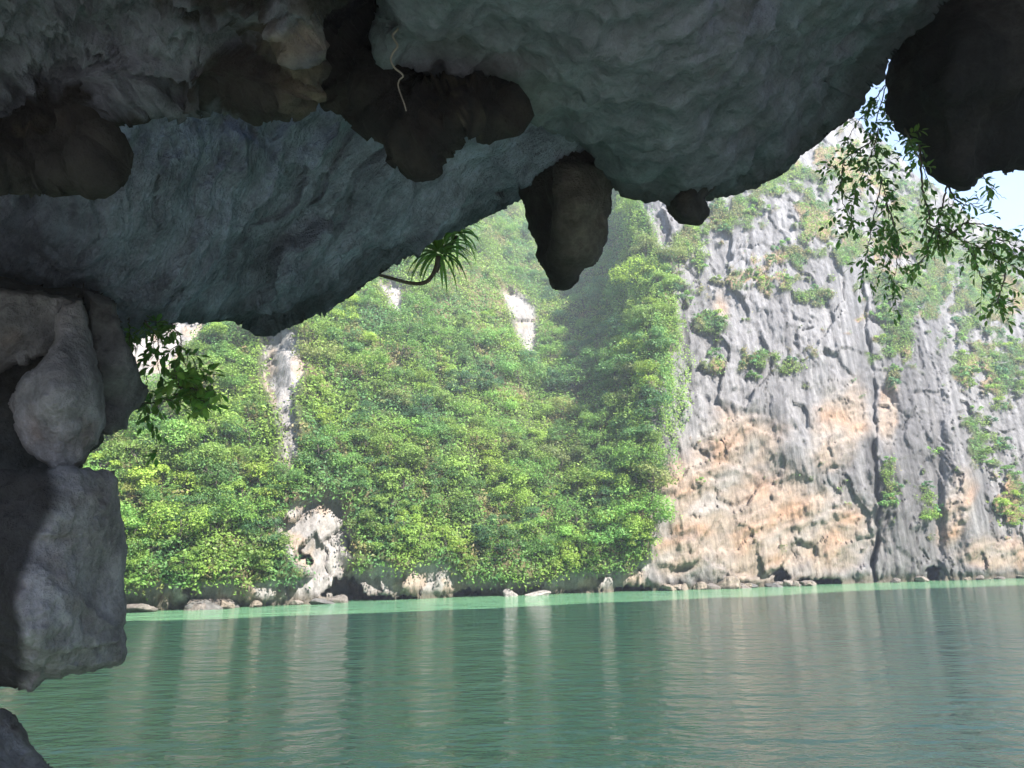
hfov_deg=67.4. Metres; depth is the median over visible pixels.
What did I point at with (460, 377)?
hillside tree
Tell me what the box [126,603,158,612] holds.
shore boulder
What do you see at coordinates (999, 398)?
cliff shrub
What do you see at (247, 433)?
hillside tree
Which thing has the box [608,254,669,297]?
hillside tree
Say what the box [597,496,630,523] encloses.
hillside tree
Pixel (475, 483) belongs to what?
hillside tree
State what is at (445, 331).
hillside tree
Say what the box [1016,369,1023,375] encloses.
cliff shrub
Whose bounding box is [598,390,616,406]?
hillside tree
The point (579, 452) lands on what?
hillside tree
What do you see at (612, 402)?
hillside tree
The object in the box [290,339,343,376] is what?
hillside tree
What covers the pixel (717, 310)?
cliff shrub
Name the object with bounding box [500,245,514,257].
hillside tree
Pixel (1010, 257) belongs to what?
hanging branch
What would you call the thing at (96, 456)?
hillside tree
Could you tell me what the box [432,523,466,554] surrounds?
hillside tree
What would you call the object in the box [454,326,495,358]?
hillside tree
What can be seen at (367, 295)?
hillside tree
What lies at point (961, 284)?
cliff shrub
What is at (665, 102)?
cave ceiling
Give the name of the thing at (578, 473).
hillside tree
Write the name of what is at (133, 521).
hillside tree
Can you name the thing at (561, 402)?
hillside tree
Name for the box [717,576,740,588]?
shore boulder
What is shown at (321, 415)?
hillside tree
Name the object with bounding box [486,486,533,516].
hillside tree
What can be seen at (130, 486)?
hillside tree
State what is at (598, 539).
hillside tree
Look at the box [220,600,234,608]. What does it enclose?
shore boulder
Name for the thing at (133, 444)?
hillside tree
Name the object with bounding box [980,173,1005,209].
hanging branch
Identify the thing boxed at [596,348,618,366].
hillside tree
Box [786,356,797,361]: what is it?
cliff shrub
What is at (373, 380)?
hillside tree
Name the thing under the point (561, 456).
hillside tree
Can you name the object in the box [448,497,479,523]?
hillside tree
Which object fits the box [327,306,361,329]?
hillside tree
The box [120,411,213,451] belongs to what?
hillside tree
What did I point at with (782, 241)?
cliff shrub
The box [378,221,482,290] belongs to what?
screw pine
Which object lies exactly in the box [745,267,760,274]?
cliff shrub
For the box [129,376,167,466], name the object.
leafy branch
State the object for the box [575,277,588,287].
hillside tree
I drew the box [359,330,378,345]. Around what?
hillside tree
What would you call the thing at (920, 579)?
shore boulder
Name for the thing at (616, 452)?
hillside tree
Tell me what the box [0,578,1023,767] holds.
water
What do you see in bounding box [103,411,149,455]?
hillside tree
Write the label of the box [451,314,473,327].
hillside tree
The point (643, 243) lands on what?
hillside tree
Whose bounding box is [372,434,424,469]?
hillside tree
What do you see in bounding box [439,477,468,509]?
hillside tree
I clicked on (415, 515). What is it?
hillside tree
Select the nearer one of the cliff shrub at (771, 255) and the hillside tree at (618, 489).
the hillside tree at (618, 489)
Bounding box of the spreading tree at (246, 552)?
[193,528,278,598]
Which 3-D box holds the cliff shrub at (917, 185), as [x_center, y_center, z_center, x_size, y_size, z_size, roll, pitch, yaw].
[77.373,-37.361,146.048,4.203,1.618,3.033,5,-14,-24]
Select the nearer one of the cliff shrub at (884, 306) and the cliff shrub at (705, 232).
the cliff shrub at (705, 232)
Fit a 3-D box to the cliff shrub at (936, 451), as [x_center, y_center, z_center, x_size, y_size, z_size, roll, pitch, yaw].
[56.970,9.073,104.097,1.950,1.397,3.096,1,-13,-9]
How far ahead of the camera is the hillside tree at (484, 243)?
118.12 m
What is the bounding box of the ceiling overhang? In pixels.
[0,0,347,200]
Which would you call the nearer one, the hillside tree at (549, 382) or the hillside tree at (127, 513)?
the hillside tree at (127, 513)
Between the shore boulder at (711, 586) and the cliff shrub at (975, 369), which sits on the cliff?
the cliff shrub at (975, 369)
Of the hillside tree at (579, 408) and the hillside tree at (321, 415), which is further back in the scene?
the hillside tree at (579, 408)
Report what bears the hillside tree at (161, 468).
on the cliff
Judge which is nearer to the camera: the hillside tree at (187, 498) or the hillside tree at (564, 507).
the hillside tree at (187, 498)
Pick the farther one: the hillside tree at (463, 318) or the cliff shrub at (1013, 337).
the cliff shrub at (1013, 337)
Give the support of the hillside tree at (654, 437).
on the cliff
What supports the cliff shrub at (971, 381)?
on the cliff
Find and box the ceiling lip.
[209,266,390,324]
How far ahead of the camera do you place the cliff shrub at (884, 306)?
113.46 m
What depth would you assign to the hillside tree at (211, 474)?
64.28 m
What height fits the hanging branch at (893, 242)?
3.535 m
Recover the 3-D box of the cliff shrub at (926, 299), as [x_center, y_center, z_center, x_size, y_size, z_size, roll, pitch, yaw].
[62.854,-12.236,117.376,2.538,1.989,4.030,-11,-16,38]
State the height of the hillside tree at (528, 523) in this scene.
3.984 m
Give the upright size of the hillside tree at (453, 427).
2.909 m
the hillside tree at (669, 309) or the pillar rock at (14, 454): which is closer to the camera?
the pillar rock at (14, 454)
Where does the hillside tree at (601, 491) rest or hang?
on the cliff
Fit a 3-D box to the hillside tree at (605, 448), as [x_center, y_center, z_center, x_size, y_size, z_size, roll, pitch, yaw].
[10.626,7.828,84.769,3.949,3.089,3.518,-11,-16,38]
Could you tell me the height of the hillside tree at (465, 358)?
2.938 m
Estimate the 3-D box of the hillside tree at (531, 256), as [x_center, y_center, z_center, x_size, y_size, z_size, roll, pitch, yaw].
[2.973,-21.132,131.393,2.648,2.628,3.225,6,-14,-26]
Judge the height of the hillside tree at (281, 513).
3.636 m
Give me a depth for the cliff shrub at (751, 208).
107.33 m
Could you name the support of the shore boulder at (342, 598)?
in the water
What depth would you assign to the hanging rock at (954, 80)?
8.64 m
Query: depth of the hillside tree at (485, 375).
89.52 m
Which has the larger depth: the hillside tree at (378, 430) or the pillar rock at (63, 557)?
the hillside tree at (378, 430)
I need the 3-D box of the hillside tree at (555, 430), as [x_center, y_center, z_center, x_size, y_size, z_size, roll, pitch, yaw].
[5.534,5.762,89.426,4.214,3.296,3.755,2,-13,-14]
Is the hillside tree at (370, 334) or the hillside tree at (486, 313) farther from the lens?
the hillside tree at (486, 313)
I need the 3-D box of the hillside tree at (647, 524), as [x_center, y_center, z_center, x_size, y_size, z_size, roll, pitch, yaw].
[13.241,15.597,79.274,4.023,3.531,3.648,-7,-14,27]
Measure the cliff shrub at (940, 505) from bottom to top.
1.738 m
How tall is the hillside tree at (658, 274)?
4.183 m
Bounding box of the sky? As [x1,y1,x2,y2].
[855,59,1023,239]
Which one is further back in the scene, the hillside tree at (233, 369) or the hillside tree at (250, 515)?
the hillside tree at (233, 369)
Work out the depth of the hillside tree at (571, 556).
76.09 m
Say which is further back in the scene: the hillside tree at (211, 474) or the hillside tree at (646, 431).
the hillside tree at (646, 431)
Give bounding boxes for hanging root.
[390,28,406,110]
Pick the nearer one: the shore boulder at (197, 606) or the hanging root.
the hanging root
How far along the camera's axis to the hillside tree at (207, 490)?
63.99 m
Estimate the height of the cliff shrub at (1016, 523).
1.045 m
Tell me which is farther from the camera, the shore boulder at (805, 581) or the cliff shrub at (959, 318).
the cliff shrub at (959, 318)
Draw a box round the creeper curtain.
[599,246,696,492]
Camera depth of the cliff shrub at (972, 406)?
112.28 m
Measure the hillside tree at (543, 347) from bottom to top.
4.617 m
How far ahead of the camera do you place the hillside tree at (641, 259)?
95.78 m
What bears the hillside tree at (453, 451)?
on the cliff
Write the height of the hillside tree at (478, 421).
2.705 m
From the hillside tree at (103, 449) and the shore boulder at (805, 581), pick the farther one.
the shore boulder at (805, 581)
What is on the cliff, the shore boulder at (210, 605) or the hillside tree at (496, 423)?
the hillside tree at (496, 423)
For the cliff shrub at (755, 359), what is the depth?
94.66 m
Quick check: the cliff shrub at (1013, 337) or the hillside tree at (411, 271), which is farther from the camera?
the cliff shrub at (1013, 337)
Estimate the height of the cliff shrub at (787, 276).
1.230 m
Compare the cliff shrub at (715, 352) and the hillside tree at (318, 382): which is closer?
the hillside tree at (318, 382)
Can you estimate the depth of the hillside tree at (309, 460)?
68.96 m
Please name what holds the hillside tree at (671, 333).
on the cliff
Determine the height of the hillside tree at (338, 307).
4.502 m
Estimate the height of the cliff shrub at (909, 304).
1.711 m
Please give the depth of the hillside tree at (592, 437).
85.52 m
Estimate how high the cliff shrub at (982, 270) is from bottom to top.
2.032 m
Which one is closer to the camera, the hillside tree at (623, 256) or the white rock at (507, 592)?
the white rock at (507, 592)
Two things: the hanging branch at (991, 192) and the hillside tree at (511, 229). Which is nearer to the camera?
the hanging branch at (991, 192)
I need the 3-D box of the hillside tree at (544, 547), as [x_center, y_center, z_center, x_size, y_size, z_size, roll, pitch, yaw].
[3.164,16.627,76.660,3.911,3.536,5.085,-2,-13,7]
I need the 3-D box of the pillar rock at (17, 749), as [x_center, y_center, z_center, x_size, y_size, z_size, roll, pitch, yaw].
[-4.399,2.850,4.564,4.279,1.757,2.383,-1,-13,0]
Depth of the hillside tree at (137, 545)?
58.48 m
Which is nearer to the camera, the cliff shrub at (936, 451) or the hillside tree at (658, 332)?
the hillside tree at (658, 332)
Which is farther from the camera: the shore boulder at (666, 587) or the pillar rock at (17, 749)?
the shore boulder at (666, 587)
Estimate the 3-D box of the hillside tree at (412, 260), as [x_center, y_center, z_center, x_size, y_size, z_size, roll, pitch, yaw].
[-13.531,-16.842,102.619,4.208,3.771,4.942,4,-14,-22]
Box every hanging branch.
[813,59,923,325]
[903,123,1023,333]
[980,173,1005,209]
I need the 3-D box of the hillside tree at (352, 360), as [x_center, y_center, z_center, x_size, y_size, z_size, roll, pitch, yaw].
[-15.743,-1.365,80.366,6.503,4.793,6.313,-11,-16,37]
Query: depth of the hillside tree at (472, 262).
109.87 m
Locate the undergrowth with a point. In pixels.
(255, 437)
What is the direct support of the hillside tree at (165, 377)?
on the cliff
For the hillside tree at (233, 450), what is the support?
on the cliff
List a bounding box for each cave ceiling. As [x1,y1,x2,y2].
[0,104,584,338]
[368,0,949,205]
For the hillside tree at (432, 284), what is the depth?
98.37 m
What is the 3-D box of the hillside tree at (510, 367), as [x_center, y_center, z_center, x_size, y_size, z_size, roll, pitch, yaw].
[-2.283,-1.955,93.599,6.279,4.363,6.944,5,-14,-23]
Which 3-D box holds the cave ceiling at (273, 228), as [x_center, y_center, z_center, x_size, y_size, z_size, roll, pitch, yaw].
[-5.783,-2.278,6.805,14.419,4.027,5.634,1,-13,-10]
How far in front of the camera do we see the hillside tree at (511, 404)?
88.49 m
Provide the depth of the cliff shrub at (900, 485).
97.76 m
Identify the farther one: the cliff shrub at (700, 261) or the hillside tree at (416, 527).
the cliff shrub at (700, 261)
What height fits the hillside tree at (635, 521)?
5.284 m
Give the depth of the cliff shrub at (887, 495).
95.42 m
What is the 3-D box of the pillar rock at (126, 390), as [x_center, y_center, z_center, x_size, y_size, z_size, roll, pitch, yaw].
[-3.031,-0.167,5.847,0.510,1.256,1.477,6,-14,-26]
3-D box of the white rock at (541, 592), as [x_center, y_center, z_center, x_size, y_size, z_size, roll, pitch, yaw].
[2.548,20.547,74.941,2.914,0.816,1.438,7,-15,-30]
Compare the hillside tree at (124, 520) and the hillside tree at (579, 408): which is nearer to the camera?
the hillside tree at (124, 520)
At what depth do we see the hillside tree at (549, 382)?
97.00 m
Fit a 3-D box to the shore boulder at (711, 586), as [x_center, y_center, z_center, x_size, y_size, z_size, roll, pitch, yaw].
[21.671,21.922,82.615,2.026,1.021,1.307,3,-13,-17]
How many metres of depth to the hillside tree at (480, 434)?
81.26 m
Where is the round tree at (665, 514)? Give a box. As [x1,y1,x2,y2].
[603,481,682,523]
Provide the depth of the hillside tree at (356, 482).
70.56 m
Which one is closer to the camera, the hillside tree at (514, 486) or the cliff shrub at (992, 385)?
the hillside tree at (514, 486)
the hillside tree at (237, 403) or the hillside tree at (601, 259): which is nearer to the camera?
the hillside tree at (237, 403)
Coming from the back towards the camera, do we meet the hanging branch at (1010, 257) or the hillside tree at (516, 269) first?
the hillside tree at (516, 269)
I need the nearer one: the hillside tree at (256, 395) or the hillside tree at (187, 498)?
the hillside tree at (187, 498)
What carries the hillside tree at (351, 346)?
on the cliff
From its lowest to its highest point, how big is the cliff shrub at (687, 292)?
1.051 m
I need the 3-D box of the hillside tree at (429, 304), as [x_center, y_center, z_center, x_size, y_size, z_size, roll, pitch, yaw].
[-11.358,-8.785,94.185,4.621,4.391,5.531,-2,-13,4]
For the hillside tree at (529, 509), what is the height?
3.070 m
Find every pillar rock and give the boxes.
[0,276,103,469]
[0,288,88,373]
[0,465,127,691]
[0,708,52,767]
[8,300,105,467]
[83,290,148,434]
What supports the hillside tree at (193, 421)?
on the cliff
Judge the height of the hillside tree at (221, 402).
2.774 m
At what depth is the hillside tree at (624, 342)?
89.29 m
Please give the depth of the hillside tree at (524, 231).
137.12 m
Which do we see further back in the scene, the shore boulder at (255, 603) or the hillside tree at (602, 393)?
the hillside tree at (602, 393)
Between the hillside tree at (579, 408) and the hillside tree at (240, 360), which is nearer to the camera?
the hillside tree at (240, 360)
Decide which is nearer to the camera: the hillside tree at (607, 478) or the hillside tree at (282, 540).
the hillside tree at (282, 540)
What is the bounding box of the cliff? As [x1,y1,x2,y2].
[85,117,1023,610]
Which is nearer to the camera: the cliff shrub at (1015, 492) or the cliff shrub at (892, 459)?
the cliff shrub at (892, 459)
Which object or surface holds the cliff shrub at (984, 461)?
on the cliff
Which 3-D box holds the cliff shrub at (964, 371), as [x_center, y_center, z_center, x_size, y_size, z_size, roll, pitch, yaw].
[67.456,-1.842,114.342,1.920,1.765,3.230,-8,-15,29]
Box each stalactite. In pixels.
[518,150,612,290]
[666,186,716,225]
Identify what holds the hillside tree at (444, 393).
on the cliff
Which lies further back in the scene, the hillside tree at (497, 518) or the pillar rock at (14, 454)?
the hillside tree at (497, 518)
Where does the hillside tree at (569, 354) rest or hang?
on the cliff
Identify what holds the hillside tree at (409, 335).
on the cliff
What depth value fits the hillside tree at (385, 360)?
82.39 m
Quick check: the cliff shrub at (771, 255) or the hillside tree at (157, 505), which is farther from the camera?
the cliff shrub at (771, 255)
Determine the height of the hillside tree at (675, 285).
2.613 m
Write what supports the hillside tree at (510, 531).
on the cliff
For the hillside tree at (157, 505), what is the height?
4.729 m
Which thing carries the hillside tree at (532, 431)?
on the cliff
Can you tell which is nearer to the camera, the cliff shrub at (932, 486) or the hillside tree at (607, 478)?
the hillside tree at (607, 478)
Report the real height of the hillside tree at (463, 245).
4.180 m
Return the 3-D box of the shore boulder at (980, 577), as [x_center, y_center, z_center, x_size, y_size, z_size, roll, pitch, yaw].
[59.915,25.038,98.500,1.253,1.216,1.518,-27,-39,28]
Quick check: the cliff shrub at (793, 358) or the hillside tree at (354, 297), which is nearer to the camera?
the hillside tree at (354, 297)
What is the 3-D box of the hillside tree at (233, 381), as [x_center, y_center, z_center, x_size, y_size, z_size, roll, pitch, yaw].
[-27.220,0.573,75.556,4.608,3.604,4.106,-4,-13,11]
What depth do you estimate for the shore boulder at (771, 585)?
85.74 m
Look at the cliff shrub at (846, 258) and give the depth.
109.23 m
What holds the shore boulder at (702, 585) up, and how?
in the water
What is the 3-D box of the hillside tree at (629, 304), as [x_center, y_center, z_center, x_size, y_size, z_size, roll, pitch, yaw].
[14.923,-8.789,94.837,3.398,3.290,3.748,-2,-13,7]
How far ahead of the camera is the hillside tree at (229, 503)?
61.59 m
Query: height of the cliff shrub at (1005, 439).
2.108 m
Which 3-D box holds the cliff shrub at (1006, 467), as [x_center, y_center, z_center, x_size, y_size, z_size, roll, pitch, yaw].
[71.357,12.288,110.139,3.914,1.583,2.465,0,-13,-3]
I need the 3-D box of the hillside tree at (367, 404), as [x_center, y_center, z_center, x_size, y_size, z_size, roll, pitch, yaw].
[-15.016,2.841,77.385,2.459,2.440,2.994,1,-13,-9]
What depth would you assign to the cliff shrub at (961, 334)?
117.91 m
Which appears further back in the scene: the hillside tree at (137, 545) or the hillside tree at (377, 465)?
the hillside tree at (377, 465)
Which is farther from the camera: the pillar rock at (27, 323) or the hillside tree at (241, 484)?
the hillside tree at (241, 484)
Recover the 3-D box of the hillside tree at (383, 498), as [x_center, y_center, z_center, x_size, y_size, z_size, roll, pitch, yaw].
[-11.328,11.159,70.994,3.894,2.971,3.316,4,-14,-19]
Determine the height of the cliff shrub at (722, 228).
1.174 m
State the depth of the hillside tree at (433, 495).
73.42 m
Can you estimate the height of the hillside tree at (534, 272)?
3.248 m
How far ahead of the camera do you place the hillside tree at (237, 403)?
72.95 m
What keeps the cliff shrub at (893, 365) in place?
on the cliff
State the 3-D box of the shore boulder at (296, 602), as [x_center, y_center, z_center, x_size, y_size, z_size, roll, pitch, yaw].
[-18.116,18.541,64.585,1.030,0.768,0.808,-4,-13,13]
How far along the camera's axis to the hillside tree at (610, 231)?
117.61 m
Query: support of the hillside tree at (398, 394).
on the cliff
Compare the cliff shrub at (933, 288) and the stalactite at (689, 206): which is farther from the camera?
the cliff shrub at (933, 288)
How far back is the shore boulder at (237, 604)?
62.10 m
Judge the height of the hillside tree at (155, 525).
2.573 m
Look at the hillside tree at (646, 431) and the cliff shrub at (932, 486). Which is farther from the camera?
the cliff shrub at (932, 486)
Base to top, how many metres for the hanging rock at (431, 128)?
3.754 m
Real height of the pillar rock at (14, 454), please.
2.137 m
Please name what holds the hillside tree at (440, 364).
on the cliff
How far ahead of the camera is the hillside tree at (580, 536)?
77.95 m
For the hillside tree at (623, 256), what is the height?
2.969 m
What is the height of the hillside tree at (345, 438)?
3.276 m
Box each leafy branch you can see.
[123,313,210,402]
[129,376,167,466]
[142,362,234,422]
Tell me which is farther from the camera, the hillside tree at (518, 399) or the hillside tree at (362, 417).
the hillside tree at (518, 399)
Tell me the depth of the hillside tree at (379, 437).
73.29 m
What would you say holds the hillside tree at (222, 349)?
on the cliff
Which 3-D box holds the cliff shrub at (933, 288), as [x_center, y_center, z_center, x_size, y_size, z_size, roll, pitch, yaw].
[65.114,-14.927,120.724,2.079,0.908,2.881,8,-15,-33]
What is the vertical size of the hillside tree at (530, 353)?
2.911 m
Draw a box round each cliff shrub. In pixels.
[679,290,694,298]
[689,259,708,267]
[698,228,708,234]
[703,309,723,314]
[706,347,723,357]
[708,203,717,208]
[718,223,731,231]
[744,204,756,213]
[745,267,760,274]
[745,370,762,378]
[749,354,759,362]
[751,197,757,205]
[764,282,774,288]
[765,254,776,261]
[779,238,790,245]
[784,273,792,279]
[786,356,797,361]
[842,256,849,265]
[874,272,887,282]
[874,333,886,339]
[875,300,889,310]
[877,312,895,323]
[877,493,900,505]
[880,324,899,328]
[882,456,897,461]
[887,377,900,388]
[889,276,907,287]
[890,363,902,369]
[894,482,904,487]
[895,216,911,223]
[897,301,917,311]
[904,231,919,240]
[908,182,926,192]
[915,296,930,309]
[918,512,941,520]
[921,481,935,487]
[922,285,936,290]
[927,446,943,453]
[934,503,943,512]
[942,285,952,292]
[944,265,953,270]
[948,332,968,340]
[951,316,961,324]
[957,282,964,288]
[958,366,971,375]
[959,378,978,386]
[961,271,975,276]
[969,405,983,412]
[970,365,981,372]
[971,455,994,463]
[978,267,985,276]
[980,433,988,438]
[980,446,995,453]
[984,383,999,388]
[986,374,1008,383]
[986,415,998,421]
[987,497,1012,505]
[992,396,1005,400]
[994,365,1009,374]
[994,436,1015,449]
[997,519,1022,525]
[999,465,1023,474]
[1001,360,1008,366]
[1002,489,1020,495]
[1007,335,1021,340]
[1013,380,1023,386]
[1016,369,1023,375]
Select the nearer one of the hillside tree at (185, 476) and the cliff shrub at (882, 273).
the hillside tree at (185, 476)
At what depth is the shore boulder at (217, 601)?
61.02 m
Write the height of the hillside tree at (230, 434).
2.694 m
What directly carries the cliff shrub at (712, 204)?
attached to the cliff
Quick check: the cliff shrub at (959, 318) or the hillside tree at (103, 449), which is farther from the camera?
the cliff shrub at (959, 318)
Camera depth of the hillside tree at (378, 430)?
75.39 m
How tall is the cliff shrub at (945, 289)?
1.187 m
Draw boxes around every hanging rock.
[319,0,534,181]
[885,0,1023,190]
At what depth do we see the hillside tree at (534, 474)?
80.66 m
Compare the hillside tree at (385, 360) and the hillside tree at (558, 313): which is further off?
the hillside tree at (558, 313)
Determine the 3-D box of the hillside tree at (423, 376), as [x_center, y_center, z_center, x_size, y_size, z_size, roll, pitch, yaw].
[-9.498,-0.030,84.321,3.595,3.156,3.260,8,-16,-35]
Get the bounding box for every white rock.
[503,588,517,596]
[524,590,550,595]
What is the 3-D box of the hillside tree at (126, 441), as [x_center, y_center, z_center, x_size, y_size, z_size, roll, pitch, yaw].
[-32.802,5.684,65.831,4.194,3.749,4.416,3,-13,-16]
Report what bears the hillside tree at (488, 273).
on the cliff
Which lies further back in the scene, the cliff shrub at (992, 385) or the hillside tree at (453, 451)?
the cliff shrub at (992, 385)
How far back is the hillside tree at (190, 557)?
58.84 m
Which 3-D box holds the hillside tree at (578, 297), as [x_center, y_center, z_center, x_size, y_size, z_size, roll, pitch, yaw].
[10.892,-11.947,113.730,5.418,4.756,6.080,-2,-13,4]
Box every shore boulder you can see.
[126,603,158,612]
[184,599,205,610]
[184,600,222,609]
[213,598,233,605]
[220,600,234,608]
[233,600,240,607]
[249,600,262,607]
[290,600,303,604]
[309,598,334,604]
[328,594,347,602]
[661,584,674,590]
[681,583,688,590]
[693,581,707,589]
[707,583,720,589]
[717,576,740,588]
[740,582,750,587]
[764,583,782,586]
[783,580,798,585]
[792,580,799,585]
[799,580,816,585]
[890,578,900,582]
[914,576,928,581]
[976,575,983,579]
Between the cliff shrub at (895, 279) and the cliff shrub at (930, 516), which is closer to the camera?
the cliff shrub at (930, 516)
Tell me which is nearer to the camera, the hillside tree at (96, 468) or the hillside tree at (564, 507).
the hillside tree at (96, 468)
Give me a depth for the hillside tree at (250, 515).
62.43 m
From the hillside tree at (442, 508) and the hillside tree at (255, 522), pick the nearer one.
the hillside tree at (255, 522)
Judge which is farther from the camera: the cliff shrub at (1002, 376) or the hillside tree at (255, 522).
the cliff shrub at (1002, 376)
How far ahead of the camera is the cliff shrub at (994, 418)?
113.29 m
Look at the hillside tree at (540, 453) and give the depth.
84.77 m
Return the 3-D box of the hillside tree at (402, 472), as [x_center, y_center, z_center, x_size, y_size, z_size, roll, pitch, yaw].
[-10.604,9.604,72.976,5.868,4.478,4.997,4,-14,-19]
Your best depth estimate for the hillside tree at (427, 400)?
79.85 m
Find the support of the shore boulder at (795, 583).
in the water
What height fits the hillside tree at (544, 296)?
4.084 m
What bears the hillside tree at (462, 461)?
on the cliff
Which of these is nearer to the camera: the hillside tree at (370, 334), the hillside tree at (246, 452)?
the hillside tree at (246, 452)
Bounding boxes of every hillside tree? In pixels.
[83,450,123,469]
[83,462,124,483]
[91,441,113,458]
[101,433,175,479]
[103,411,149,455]
[105,431,151,459]
[115,468,138,493]
[117,474,161,502]
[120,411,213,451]
[120,459,187,496]
[120,498,171,540]
[120,503,142,528]
[121,421,162,451]
[123,515,135,536]
[126,535,170,565]
[126,537,151,565]
[136,482,182,516]
[136,499,220,548]
[141,373,176,394]
[143,436,197,472]
[144,513,178,540]
[149,386,189,418]
[153,365,185,391]
[160,469,213,504]
[160,493,207,520]
[167,403,244,444]
[167,546,201,577]
[172,433,233,469]
[177,451,240,498]
[179,489,252,532]
[181,338,210,363]
[181,354,241,386]
[191,479,239,511]
[199,322,229,342]
[204,347,253,375]
[204,493,276,528]
[209,340,231,358]
[209,399,236,417]
[213,445,243,465]
[216,413,285,448]
[217,421,247,445]
[218,477,263,503]
[219,373,253,399]
[220,321,263,343]
[228,399,266,425]
[235,444,270,468]
[235,516,282,549]
[237,460,289,498]
[242,490,292,519]
[244,391,271,407]
[247,532,292,565]
[261,462,305,497]
[288,313,342,341]
[288,433,341,468]
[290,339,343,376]
[306,373,331,397]
[310,423,353,451]
[311,406,334,425]
[322,326,364,354]
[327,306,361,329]
[328,451,366,474]
[331,300,349,317]
[331,344,393,380]
[333,410,374,441]
[335,293,360,308]
[335,390,358,407]
[339,427,387,457]
[342,468,370,489]
[342,494,392,528]
[350,288,381,314]
[350,400,374,416]
[356,455,392,478]
[357,277,378,294]
[358,347,392,368]
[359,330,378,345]
[361,374,394,398]
[365,522,404,551]
[367,427,389,444]
[369,464,430,498]
[370,490,409,520]
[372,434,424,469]
[373,322,432,365]
[375,413,436,442]
[376,386,415,409]
[379,304,437,341]
[388,365,416,384]
[391,505,425,532]
[398,521,440,554]
[399,292,438,314]
[401,392,437,419]
[402,253,423,262]
[404,434,440,468]
[405,411,455,442]
[406,263,426,276]
[411,367,440,392]
[416,314,455,346]
[417,483,443,504]
[419,279,456,301]
[421,456,460,492]
[425,496,472,518]
[428,387,458,411]
[429,257,456,278]
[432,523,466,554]
[435,356,455,380]
[436,415,460,435]
[437,456,481,484]
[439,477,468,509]
[443,341,471,361]
[444,369,478,393]
[446,449,460,461]
[448,398,479,418]
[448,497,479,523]
[449,233,475,255]
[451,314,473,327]
[452,423,501,456]
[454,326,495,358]
[459,546,477,563]
[460,475,486,493]
[461,259,477,270]
[462,232,495,254]
[467,416,492,435]
[468,524,508,550]
[470,386,519,411]
[472,369,504,394]
[474,446,502,471]
[474,523,527,573]
[475,325,521,349]
[475,348,518,374]
[479,414,526,442]
[480,309,495,322]
[481,268,497,285]
[483,463,530,494]
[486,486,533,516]
[486,513,512,533]
[492,217,518,240]
[493,357,546,388]
[497,431,537,461]
[498,518,548,549]
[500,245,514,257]
[504,454,559,485]
[506,265,524,277]
[508,394,525,409]
[513,506,542,528]
[515,221,532,239]
[517,349,540,365]
[517,423,549,442]
[521,444,560,470]
[523,251,536,261]
[526,533,562,559]
[528,269,548,282]
[528,400,554,416]
[530,509,575,538]
[531,286,561,301]
[534,321,565,345]
[536,340,568,363]
[536,367,571,391]
[537,439,587,470]
[541,485,559,501]
[544,396,576,421]
[544,418,574,441]
[547,493,607,525]
[548,538,582,574]
[550,360,597,391]
[551,309,576,323]
[558,465,594,502]
[560,340,587,357]
[564,445,597,469]
[566,403,594,426]
[566,528,598,556]
[569,286,598,317]
[569,344,610,376]
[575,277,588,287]
[575,506,644,550]
[576,486,613,511]
[578,426,608,449]
[580,409,608,431]
[582,470,630,505]
[583,462,619,483]
[587,247,613,276]
[589,362,620,389]
[591,510,653,559]
[594,341,670,380]
[594,442,617,459]
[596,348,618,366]
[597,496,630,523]
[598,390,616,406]
[598,439,670,490]
[599,389,632,420]
[601,338,618,350]
[604,443,650,469]
[605,313,631,338]
[606,229,615,247]
[606,476,630,498]
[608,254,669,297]
[608,407,654,438]
[609,360,640,388]
[609,429,636,452]
[610,334,641,359]
[613,195,641,217]
[614,251,629,265]
[616,386,641,410]
[618,313,669,343]
[620,298,640,322]
[624,303,672,337]
[624,519,662,552]
[626,459,679,511]
[628,221,642,237]
[628,229,661,262]
[628,256,657,273]
[629,325,676,360]
[629,385,672,423]
[631,357,666,392]
[632,431,668,459]
[632,452,672,490]
[638,263,682,293]
[642,295,664,308]
[647,241,686,273]
[657,323,676,339]
[659,304,686,328]
[666,281,685,302]
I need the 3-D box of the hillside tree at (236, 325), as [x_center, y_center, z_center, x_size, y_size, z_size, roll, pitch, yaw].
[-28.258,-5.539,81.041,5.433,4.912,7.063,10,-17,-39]
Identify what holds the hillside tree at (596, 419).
on the cliff
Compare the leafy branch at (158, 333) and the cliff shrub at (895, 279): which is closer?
the leafy branch at (158, 333)
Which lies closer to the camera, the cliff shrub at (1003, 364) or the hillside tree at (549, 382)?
the hillside tree at (549, 382)
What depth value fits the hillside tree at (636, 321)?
89.23 m
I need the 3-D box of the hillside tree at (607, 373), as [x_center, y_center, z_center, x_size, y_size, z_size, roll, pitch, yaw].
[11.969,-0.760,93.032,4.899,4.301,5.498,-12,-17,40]
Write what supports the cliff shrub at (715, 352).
attached to the cliff
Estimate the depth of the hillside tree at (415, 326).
87.69 m
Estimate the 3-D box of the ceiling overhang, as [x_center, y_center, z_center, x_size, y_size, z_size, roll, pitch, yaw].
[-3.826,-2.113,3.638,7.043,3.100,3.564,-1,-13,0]
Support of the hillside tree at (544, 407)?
on the cliff
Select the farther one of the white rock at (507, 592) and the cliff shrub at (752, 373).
the cliff shrub at (752, 373)
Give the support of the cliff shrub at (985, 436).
on the cliff
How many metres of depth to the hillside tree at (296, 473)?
65.65 m
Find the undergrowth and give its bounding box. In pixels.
[83,127,1023,600]
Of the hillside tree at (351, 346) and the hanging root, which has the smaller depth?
the hanging root
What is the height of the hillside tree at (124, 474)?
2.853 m
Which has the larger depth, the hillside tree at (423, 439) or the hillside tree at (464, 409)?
the hillside tree at (464, 409)
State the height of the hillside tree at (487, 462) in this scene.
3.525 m

